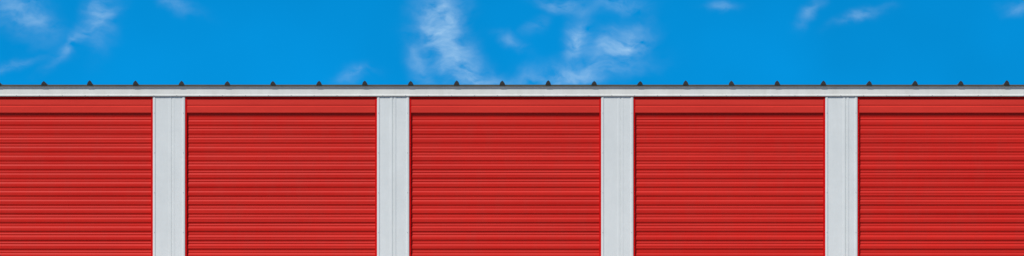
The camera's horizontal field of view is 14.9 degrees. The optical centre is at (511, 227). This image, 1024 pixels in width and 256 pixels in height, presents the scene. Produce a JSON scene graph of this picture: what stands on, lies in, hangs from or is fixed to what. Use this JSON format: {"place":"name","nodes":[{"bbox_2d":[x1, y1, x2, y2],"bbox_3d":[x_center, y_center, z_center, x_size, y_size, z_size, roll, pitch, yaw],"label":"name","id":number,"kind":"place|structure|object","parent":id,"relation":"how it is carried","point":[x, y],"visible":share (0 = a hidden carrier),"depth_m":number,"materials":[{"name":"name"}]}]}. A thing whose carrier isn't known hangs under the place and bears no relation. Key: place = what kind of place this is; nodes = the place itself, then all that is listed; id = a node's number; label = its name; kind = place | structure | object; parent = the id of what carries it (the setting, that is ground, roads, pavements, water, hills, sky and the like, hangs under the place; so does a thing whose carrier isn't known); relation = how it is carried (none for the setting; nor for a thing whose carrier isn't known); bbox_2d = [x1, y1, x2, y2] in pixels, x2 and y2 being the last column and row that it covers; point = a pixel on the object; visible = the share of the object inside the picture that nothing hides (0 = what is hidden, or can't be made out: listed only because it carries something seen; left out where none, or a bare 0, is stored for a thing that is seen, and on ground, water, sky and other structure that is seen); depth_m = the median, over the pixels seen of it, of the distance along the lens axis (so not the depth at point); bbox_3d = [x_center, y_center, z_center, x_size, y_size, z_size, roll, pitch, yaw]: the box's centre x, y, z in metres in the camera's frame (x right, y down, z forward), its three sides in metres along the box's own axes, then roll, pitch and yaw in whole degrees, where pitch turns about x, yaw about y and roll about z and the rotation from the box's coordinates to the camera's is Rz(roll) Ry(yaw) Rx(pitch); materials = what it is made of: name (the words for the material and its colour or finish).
{"place":"outdoors","nodes":[
{"label":"outdoors","id":0,"kind":"place"},
{"bbox_2d":[0,0,1023,84],"label":"sky","id":1,"kind":"structure","parent":0,"point":[53,42],"materials":[{"name":"blue"}]},
{"label":"concrete driveway","id":2,"kind":"structure","parent":0,"visible":0},
{"bbox_2d":[0,97,152,255],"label":"guides","id":3,"kind":"object","parent":2,"relation":"on","point":[151,151],"visible":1,"depth_m":60.01,"materials":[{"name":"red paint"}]},
{"bbox_2d":[0,113,150,255],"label":"curtain","id":4,"kind":"object","parent":3,"relation":"hanging from","point":[75,184],"visible":1,"depth_m":60.06,"materials":[{"name":"red paint"}]},
{"bbox_2d":[0,98,150,112],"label":"door hood","id":5,"kind":"structure","parent":3,"relation":"attached to","point":[75,105],"depth_m":60.02,"materials":[{"name":"red paint"}]},
{"bbox_2d":[185,97,376,255],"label":"guides","id":6,"kind":"object","parent":2,"relation":"on","point":[280,97],"visible":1,"depth_m":60.01,"materials":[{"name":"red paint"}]},
{"bbox_2d":[187,113,374,255],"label":"curtain","id":7,"kind":"object","parent":6,"relation":"hanging from","point":[280,184],"visible":1,"depth_m":60.06,"materials":[{"name":"red paint"}]},
{"bbox_2d":[187,98,374,112],"bbox_3d":[-3.538,-1.863,60.059,2.886,0.222,0.081,0,0,0],"label":"door hood","id":8,"kind":"structure","parent":6,"relation":"attached to","point":[280,105],"depth_m":60.02,"materials":[{"name":"red paint"}]},
{"bbox_2d":[153,97,856,255],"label":"door pillars","id":9,"kind":"structure","parent":2,"relation":"on","point":[616,175],"depth_m":60.01,"materials":[{"name":"white metal"}]},
{"bbox_2d":[16,95,955,232],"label":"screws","id":10,"kind":"object","parent":9,"relation":"attached to","point":[497,95],"visible":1,"depth_m":59.99,"materials":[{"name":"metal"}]},
{"bbox_2d":[0,96,1023,96],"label":"header panel","id":11,"kind":"object","parent":9,"relation":"attached to","point":[511,96],"visible":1,"depth_m":60.02,"materials":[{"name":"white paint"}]},
{"bbox_2d":[0,86,1023,95],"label":"eave trim","id":12,"kind":"structure","parent":11,"relation":"attached to","point":[511,90],"depth_m":59.99,"materials":[{"name":"white paint"}]},
{"bbox_2d":[409,97,600,255],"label":"guides","id":13,"kind":"object","parent":2,"relation":"on","point":[504,97],"visible":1,"depth_m":60.01,"materials":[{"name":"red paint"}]},
{"bbox_2d":[411,113,598,255],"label":"curtain","id":14,"kind":"object","parent":13,"relation":"hanging from","point":[504,184],"visible":1,"depth_m":60.06,"materials":[{"name":"red paint"}]},
{"bbox_2d":[411,98,598,112],"bbox_3d":[-0.105,-1.863,60.059,2.886,0.222,0.081,0,0,0],"label":"door hood","id":15,"kind":"structure","parent":13,"relation":"attached to","point":[504,105],"depth_m":60.02,"materials":[{"name":"red paint"}]},
{"bbox_2d":[633,97,824,255],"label":"guides","id":16,"kind":"object","parent":2,"relation":"on","point":[728,97],"visible":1,"depth_m":60.01,"materials":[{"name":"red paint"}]},
{"bbox_2d":[635,113,822,255],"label":"curtain","id":17,"kind":"object","parent":16,"relation":"hanging from","point":[728,184],"visible":1,"depth_m":60.06,"materials":[{"name":"red paint"}]},
{"bbox_2d":[635,98,822,112],"bbox_3d":[3.328,-1.863,60.059,2.886,0.222,0.081,0,0,0],"label":"door hood","id":18,"kind":"structure","parent":16,"relation":"attached to","point":[728,105],"depth_m":60.02,"materials":[{"name":"red paint"}]},
{"bbox_2d":[857,97,1023,255],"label":"guides","id":19,"kind":"object","parent":2,"relation":"on","point":[858,149],"visible":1,"depth_m":60.01,"materials":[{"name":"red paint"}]},
{"bbox_2d":[859,113,1023,255],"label":"curtain","id":20,"kind":"object","parent":19,"relation":"hanging from","point":[941,184],"visible":1,"depth_m":60.06,"materials":[{"name":"red paint"}]},
{"bbox_2d":[859,98,1023,112],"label":"door hood","id":21,"kind":"structure","parent":19,"relation":"attached to","point":[941,105],"depth_m":60.02,"materials":[{"name":"red paint"}]},
{"label":"ground","id":22,"kind":"structure","parent":0,"visible":0},
{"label":"walls","id":23,"kind":"object","parent":22,"relation":"on","visible":0},
{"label":"roof panels","id":24,"kind":"object","parent":23,"relation":"on","visible":0},
{"bbox_2d":[0,80,1009,84],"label":"rib closures","id":25,"kind":"object","parent":24,"relation":"attached to","point":[547,83],"visible":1,"depth_m":59.93,"materials":[{"name":"black plastic"}]},
{"bbox_2d":[0,85,1023,85],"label":"roof edge","id":26,"kind":"object","parent":24,"relation":"attached to","point":[511,85],"visible":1,"depth_m":59.95,"materials":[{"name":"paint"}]}
]}

